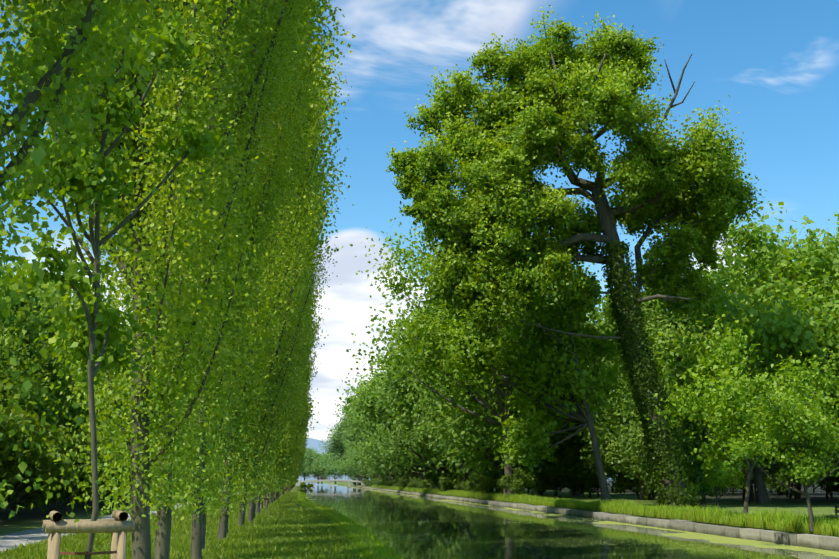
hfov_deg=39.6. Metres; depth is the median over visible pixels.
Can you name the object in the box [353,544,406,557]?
edge grass
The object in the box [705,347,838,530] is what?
young tree
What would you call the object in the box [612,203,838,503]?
park tree
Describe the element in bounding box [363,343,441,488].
park tree
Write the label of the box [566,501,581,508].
tall grass
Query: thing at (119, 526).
support stake
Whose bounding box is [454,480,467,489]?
shrub
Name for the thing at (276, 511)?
lawn
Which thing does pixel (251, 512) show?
poplar
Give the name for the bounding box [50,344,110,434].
park tree
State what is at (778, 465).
park tree
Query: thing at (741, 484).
shrub
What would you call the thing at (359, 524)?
edge grass
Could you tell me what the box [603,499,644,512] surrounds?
tall grass
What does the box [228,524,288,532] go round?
lawn
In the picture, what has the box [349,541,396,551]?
edge grass
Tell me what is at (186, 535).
lawn
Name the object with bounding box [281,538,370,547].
lawn
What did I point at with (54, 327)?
park tree
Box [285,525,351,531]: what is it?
lawn
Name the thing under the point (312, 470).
park tree
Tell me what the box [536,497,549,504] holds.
tall grass
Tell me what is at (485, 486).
shrub
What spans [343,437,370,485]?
park tree
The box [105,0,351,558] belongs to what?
poplar
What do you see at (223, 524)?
poplar
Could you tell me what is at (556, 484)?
shrub
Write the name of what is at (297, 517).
lawn
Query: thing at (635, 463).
shrub
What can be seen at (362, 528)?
edge grass
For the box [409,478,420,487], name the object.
shrub
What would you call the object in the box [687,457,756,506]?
pale willow shrub
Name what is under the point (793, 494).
park tree
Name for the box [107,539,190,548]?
lawn
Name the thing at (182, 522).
lawn
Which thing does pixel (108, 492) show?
shrub
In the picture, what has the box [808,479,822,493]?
shrub
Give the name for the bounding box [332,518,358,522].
edge grass
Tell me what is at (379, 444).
park tree
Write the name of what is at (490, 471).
shrub
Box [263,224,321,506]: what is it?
poplar
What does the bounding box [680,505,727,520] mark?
tall grass
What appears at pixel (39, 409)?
park tree
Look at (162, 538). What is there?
poplar
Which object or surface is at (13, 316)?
park tree
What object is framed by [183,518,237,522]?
lawn
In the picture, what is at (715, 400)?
young tree
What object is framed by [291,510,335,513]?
lawn
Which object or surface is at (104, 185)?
sapling in guard
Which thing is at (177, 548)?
lawn
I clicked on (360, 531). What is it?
edge grass
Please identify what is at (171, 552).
lawn
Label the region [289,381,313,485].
poplar
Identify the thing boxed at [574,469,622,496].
shrub
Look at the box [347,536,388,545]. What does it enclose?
edge grass
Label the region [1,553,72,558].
lawn patch
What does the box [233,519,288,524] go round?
lawn
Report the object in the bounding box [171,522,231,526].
lawn
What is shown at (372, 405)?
park tree
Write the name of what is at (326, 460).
park tree
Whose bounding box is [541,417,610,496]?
shrub
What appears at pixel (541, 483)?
shrub
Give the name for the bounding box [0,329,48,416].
park tree
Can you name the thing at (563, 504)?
tall grass
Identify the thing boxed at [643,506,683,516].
tall grass
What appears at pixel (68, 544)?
lawn
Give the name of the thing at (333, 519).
edge grass
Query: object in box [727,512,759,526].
tall grass
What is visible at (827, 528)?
tall grass
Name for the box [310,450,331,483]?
park tree
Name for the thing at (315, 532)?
lawn
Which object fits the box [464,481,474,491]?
shrub
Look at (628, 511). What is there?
tall grass
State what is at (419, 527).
canal water
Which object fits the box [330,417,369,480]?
park tree
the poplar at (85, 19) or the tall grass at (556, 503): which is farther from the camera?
the tall grass at (556, 503)
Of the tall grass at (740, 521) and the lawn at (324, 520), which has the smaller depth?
the lawn at (324, 520)
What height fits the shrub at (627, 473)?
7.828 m
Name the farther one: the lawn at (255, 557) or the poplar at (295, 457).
the poplar at (295, 457)
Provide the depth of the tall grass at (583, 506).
72.81 m
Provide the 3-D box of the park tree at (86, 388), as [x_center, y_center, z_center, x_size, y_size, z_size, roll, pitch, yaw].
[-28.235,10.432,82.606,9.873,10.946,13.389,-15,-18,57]
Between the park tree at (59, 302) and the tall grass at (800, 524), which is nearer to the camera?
the tall grass at (800, 524)
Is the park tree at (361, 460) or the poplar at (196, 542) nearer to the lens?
the poplar at (196, 542)
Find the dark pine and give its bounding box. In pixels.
[327,398,355,484]
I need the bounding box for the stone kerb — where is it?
[350,485,838,551]
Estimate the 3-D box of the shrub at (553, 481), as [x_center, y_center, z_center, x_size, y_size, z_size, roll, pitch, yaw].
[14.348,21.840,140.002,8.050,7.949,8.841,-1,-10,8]
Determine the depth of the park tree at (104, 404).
97.23 m
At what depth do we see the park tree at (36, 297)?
100.44 m
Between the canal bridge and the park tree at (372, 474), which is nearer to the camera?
the park tree at (372, 474)
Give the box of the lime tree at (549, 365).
[438,262,632,502]
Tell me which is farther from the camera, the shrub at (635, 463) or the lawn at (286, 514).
the shrub at (635, 463)
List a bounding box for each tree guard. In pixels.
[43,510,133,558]
[248,487,268,510]
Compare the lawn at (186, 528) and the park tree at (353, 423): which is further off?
the park tree at (353, 423)
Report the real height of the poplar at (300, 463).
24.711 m
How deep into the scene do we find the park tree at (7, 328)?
52.03 m
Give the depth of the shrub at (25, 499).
56.55 m
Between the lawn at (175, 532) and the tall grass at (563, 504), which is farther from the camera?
the tall grass at (563, 504)
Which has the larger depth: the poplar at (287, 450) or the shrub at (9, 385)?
the poplar at (287, 450)
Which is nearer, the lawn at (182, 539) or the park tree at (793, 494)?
the lawn at (182, 539)
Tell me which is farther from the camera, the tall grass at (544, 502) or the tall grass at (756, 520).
the tall grass at (544, 502)
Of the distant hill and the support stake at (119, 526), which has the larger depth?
the distant hill
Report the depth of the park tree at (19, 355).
63.45 m
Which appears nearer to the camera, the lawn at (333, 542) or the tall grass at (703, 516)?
the lawn at (333, 542)
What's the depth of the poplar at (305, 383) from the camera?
74.39 m
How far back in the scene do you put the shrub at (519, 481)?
101.36 m
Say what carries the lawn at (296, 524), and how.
on the ground at (25, 519)
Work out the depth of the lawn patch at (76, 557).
22.43 m
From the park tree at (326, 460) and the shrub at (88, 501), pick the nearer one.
the shrub at (88, 501)
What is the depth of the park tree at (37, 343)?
90.09 m
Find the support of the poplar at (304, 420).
on the ground at (25, 519)
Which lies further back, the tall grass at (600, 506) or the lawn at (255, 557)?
the tall grass at (600, 506)
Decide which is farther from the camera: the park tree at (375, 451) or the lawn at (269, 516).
the park tree at (375, 451)
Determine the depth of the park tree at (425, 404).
132.41 m
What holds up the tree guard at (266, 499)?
on the ground at (25, 519)
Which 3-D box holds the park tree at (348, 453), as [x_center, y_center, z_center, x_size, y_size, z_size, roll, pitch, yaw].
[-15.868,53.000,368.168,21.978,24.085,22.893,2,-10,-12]
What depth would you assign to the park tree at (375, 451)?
203.89 m
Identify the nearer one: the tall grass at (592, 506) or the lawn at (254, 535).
the lawn at (254, 535)
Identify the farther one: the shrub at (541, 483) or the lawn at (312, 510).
the shrub at (541, 483)
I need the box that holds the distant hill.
[298,438,611,480]
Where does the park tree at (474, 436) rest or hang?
on the ground at (25, 519)
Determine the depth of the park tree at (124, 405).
109.82 m
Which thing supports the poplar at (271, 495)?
on the ground at (25, 519)
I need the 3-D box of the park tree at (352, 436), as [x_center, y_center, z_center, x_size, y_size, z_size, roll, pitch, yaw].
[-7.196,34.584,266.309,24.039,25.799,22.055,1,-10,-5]
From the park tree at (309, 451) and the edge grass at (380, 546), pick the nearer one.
the edge grass at (380, 546)
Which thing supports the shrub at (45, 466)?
on the ground at (25, 519)
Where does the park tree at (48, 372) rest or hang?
on the ground at (25, 519)
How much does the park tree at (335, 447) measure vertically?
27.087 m
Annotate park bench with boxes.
[824,505,838,517]
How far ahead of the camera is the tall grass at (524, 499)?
92.13 m
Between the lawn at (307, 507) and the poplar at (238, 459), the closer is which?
the poplar at (238, 459)
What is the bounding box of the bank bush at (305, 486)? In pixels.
[299,481,312,492]
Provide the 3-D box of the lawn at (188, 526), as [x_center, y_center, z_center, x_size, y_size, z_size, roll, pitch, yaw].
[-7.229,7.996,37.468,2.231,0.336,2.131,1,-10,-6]
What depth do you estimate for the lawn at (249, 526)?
37.71 m
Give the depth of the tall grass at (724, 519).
49.19 m
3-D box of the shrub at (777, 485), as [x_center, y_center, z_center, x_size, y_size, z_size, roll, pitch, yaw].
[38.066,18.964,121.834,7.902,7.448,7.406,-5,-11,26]
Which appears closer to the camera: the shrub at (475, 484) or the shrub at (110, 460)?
the shrub at (110, 460)
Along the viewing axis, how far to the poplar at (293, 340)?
40.15 m
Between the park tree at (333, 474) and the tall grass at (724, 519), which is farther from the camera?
the park tree at (333, 474)
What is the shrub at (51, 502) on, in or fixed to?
on the ground at (25, 519)
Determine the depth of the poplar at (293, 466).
117.06 m
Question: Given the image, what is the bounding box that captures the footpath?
[0,492,238,551]
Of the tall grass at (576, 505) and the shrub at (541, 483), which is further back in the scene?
the shrub at (541, 483)
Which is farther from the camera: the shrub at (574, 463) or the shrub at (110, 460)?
the shrub at (574, 463)
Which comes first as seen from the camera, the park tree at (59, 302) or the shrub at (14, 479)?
the shrub at (14, 479)
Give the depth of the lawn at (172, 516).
47.03 m
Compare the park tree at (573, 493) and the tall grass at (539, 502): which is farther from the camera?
the park tree at (573, 493)
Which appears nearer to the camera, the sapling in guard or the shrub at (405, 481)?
the sapling in guard
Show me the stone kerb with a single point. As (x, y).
(830, 543)
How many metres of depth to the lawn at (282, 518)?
45.45 m
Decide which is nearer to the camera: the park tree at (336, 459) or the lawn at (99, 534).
the lawn at (99, 534)
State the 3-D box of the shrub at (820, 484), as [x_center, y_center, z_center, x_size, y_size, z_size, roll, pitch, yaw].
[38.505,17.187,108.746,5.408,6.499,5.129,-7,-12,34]
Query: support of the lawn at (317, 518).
on the ground at (25, 519)
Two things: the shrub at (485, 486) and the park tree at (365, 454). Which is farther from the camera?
the park tree at (365, 454)
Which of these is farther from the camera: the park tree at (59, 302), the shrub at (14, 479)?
the park tree at (59, 302)
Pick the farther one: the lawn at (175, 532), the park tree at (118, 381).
the park tree at (118, 381)
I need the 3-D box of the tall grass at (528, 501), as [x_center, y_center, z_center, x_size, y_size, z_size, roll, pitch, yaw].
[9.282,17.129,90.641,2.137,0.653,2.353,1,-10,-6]
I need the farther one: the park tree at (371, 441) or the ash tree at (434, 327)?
the park tree at (371, 441)
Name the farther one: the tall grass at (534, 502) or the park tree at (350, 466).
the park tree at (350, 466)
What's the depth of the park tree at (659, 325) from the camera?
88.72 m
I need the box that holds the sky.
[0,0,838,442]
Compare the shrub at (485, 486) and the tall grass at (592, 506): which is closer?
the tall grass at (592, 506)
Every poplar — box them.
[0,0,228,522]
[0,0,314,558]
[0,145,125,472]
[2,0,340,558]
[101,0,320,549]
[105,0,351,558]
[179,0,355,539]
[207,128,309,531]
[221,41,348,525]
[222,109,328,511]
[232,72,340,522]
[234,150,353,518]
[255,259,317,512]
[261,267,315,502]
[261,287,315,508]
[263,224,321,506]
[268,278,320,496]
[270,269,317,502]
[272,273,320,500]
[275,288,322,500]
[277,308,315,498]
[279,323,321,496]
[280,366,307,494]
[283,412,302,494]
[285,444,302,490]
[286,355,315,483]
[288,423,311,485]
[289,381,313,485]
[290,385,308,489]
[292,371,313,482]
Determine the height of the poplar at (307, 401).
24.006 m
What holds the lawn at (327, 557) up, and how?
on the ground at (25, 519)
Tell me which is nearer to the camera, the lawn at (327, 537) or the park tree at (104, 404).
the lawn at (327, 537)
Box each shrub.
[0,372,36,459]
[0,394,22,476]
[0,401,58,508]
[0,402,77,511]
[4,423,83,516]
[20,406,111,511]
[52,427,106,513]
[59,426,122,507]
[66,413,149,503]
[100,468,124,505]
[106,476,130,501]
[149,446,189,495]
[374,478,381,486]
[380,478,393,483]
[398,473,416,487]
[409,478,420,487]
[415,476,434,487]
[418,480,431,488]
[426,471,437,487]
[431,470,460,489]
[438,473,464,491]
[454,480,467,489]
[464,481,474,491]
[465,471,498,492]
[477,475,496,494]
[479,465,498,479]
[495,482,503,493]
[498,465,536,494]
[515,459,553,494]
[519,428,575,495]
[525,467,562,494]
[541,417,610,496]
[550,444,609,497]
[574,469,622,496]
[581,431,639,498]
[601,441,655,499]
[605,411,701,499]
[608,450,702,482]
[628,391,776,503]
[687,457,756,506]
[720,459,742,495]
[753,462,791,496]
[807,463,832,498]
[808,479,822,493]
[818,443,838,493]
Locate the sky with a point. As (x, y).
(777, 61)
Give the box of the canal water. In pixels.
[305,482,838,558]
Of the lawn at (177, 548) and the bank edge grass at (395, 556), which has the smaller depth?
the bank edge grass at (395, 556)
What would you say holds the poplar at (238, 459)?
on the ground at (25, 519)
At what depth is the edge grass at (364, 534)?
32.23 m
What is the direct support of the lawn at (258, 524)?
on the ground at (25, 519)
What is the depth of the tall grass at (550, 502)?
82.37 m
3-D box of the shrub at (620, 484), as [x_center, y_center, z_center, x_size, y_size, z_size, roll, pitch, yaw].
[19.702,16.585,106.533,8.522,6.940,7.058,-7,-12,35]
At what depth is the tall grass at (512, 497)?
97.98 m
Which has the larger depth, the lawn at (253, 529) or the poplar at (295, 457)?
the poplar at (295, 457)
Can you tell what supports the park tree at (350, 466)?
on the ground at (25, 519)
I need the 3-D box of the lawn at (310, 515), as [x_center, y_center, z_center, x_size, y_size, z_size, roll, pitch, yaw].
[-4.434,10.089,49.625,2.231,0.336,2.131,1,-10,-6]
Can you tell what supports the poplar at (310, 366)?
on the ground at (25, 519)
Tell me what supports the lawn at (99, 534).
on the ground at (25, 519)
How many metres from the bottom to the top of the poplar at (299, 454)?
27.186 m
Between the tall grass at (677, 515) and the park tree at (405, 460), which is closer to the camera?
the tall grass at (677, 515)
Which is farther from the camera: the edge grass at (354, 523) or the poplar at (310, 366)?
the poplar at (310, 366)
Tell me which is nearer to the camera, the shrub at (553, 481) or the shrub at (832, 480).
the shrub at (832, 480)
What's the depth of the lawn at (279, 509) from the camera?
59.41 m
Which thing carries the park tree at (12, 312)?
on the ground at (25, 519)
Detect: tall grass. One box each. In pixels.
[493,493,502,500]
[500,492,514,500]
[508,493,527,501]
[515,494,540,502]
[521,496,536,503]
[525,496,550,503]
[531,496,551,504]
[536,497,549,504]
[541,497,559,505]
[545,497,574,506]
[552,498,582,506]
[557,500,583,507]
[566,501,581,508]
[572,500,595,508]
[579,501,590,509]
[586,500,614,510]
[595,497,628,511]
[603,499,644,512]
[611,504,643,513]
[623,505,650,514]
[632,503,671,515]
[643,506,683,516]
[653,504,696,517]
[667,507,694,519]
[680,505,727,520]
[694,508,742,522]
[709,512,751,524]
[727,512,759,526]
[745,507,805,528]
[765,517,823,530]
[785,511,838,532]
[811,516,838,535]
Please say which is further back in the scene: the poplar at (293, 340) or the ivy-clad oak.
the ivy-clad oak
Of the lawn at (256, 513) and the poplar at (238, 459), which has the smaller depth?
the poplar at (238, 459)
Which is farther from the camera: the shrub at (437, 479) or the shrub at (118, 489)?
the shrub at (437, 479)
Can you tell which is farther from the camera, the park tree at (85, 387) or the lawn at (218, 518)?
the park tree at (85, 387)
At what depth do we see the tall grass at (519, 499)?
94.18 m
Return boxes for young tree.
[643,314,838,513]
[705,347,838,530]
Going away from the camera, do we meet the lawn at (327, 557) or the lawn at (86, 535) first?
the lawn at (327, 557)
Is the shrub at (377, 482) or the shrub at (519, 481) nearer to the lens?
the shrub at (519, 481)
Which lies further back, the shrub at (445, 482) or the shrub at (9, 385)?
the shrub at (445, 482)
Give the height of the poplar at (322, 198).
23.370 m
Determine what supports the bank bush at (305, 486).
on the ground at (25, 519)
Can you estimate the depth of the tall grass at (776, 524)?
43.17 m
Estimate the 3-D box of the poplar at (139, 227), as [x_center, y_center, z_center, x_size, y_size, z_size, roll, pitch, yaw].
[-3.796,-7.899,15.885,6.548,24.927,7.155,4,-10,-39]
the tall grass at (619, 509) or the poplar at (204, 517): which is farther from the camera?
the tall grass at (619, 509)
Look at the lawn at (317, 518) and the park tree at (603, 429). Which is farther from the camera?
the park tree at (603, 429)
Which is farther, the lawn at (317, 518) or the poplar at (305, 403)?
the poplar at (305, 403)
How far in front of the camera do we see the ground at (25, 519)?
79.42 m
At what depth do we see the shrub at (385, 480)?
254.53 m
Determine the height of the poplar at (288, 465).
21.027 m
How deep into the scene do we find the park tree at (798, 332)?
79.29 m
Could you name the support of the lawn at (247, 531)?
on the ground at (25, 519)
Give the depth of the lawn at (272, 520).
43.58 m
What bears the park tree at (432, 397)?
on the ground at (25, 519)
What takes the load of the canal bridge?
on the ground at (25, 519)
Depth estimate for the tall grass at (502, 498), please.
102.06 m
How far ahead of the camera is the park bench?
41.76 m
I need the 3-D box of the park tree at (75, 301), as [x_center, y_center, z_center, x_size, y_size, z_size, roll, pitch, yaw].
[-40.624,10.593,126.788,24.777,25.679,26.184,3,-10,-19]
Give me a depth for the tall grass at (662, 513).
56.91 m
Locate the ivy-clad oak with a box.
[384,3,769,507]
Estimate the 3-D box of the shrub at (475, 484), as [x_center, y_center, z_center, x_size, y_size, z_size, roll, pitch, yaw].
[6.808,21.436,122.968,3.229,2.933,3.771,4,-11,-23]
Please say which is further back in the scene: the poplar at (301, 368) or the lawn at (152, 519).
the poplar at (301, 368)
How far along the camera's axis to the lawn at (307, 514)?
51.73 m
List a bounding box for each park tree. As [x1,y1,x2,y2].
[0,215,30,398]
[0,246,73,348]
[0,257,85,350]
[0,280,28,343]
[0,291,41,337]
[0,324,34,409]
[0,324,71,429]
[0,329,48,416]
[1,313,107,483]
[13,363,109,489]
[14,311,60,381]
[30,260,128,376]
[35,285,81,348]
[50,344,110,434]
[72,384,111,421]
[84,365,130,436]
[108,367,130,394]
[110,390,151,431]
[300,445,316,480]
[304,452,327,483]
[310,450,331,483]
[313,435,358,484]
[318,417,362,484]
[323,442,358,483]
[323,452,344,483]
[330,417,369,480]
[333,387,388,479]
[335,443,378,479]
[336,397,394,481]
[336,438,371,478]
[337,326,486,481]
[340,369,418,479]
[343,339,431,479]
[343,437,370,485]
[344,430,380,477]
[346,428,395,484]
[348,415,390,477]
[354,410,417,478]
[356,412,411,477]
[358,348,430,478]
[359,304,468,489]
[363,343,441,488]
[366,283,628,492]
[388,320,489,490]
[397,297,504,492]
[524,300,636,495]
[574,287,664,499]
[585,291,763,479]
[594,220,832,501]
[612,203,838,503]
[707,202,838,484]
[742,243,833,498]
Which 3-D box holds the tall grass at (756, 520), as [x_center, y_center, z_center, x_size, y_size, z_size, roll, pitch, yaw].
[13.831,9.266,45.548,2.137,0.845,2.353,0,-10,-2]
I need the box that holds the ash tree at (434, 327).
[342,216,605,495]
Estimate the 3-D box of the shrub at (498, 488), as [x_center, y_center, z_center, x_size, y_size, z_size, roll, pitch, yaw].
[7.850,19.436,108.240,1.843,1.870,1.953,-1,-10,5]
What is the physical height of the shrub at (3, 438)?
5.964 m
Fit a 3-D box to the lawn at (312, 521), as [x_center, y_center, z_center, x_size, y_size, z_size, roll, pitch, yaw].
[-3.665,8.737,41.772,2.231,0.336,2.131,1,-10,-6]
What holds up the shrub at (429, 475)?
on the ground at (25, 519)
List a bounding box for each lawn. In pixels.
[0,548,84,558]
[15,538,110,549]
[38,535,129,545]
[61,533,130,539]
[73,532,130,535]
[76,549,186,558]
[94,541,190,553]
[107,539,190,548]
[127,534,209,542]
[128,518,178,522]
[150,514,189,518]
[150,528,217,535]
[150,531,212,538]
[155,527,217,533]
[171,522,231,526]
[171,523,218,529]
[172,552,282,558]
[173,519,234,524]
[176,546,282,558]
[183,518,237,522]
[185,516,237,520]
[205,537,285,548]
[208,531,286,538]
[214,529,285,535]
[228,520,289,526]
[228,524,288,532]
[228,524,291,529]
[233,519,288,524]
[235,517,290,520]
[235,517,291,522]
[245,512,292,515]
[245,514,291,518]
[246,513,290,516]
[257,511,291,513]
[261,510,292,512]
[263,508,292,510]
[274,551,388,558]
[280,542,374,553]
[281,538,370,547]
[282,533,366,542]
[283,531,358,538]
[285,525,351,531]
[285,527,357,534]
[286,523,353,529]
[288,521,343,525]
[289,515,340,520]
[289,518,348,524]
[290,512,340,516]
[290,514,334,518]
[290,518,332,521]
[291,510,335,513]
[292,506,331,508]
[292,508,335,511]
[292,512,336,515]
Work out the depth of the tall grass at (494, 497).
106.13 m
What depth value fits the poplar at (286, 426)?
62.03 m
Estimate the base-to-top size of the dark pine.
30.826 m
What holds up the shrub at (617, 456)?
on the ground at (25, 519)
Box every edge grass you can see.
[329,517,351,521]
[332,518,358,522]
[333,520,361,526]
[335,522,368,527]
[336,524,367,530]
[338,526,376,533]
[340,529,376,538]
[343,533,382,541]
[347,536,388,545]
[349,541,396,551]
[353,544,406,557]
[359,550,413,558]
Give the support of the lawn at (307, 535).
on the ground at (25, 519)
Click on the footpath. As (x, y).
(13, 539)
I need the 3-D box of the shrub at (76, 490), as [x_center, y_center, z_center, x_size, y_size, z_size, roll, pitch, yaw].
[-17.965,10.017,61.280,3.639,4.510,3.998,-4,-11,23]
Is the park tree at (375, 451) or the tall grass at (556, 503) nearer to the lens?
the tall grass at (556, 503)
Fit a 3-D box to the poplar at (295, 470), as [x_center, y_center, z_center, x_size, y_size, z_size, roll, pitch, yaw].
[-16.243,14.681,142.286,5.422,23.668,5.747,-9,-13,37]
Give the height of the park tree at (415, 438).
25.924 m
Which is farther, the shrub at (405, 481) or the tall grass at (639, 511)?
the shrub at (405, 481)
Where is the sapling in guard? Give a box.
[0,0,236,558]
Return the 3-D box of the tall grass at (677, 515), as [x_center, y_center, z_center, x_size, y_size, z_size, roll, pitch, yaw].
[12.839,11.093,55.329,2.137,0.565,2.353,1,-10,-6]
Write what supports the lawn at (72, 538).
on the ground at (25, 519)
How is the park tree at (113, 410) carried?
on the ground at (25, 519)
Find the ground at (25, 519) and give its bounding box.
[0,480,838,536]
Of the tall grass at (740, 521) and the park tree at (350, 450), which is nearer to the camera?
the tall grass at (740, 521)
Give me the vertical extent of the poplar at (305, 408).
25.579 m
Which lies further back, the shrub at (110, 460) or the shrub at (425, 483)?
the shrub at (425, 483)
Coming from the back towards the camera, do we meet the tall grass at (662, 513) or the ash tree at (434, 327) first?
the ash tree at (434, 327)
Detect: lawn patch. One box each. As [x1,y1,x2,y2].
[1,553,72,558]
[64,554,177,558]
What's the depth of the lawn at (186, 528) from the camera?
35.67 m
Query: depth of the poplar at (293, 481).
180.32 m
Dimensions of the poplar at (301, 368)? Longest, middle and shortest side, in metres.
26.203 x 6.677 x 5.551 m
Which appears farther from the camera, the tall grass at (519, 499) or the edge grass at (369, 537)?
the tall grass at (519, 499)
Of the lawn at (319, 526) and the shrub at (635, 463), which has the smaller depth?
the lawn at (319, 526)
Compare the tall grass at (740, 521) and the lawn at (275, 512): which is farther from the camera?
the lawn at (275, 512)
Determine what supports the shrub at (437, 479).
on the ground at (25, 519)
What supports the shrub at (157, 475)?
on the ground at (25, 519)
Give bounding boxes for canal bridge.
[295,476,369,486]
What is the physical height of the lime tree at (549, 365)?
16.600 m
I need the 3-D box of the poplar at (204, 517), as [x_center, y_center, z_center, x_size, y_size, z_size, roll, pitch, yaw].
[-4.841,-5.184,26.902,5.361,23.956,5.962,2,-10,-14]
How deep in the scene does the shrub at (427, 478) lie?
179.99 m

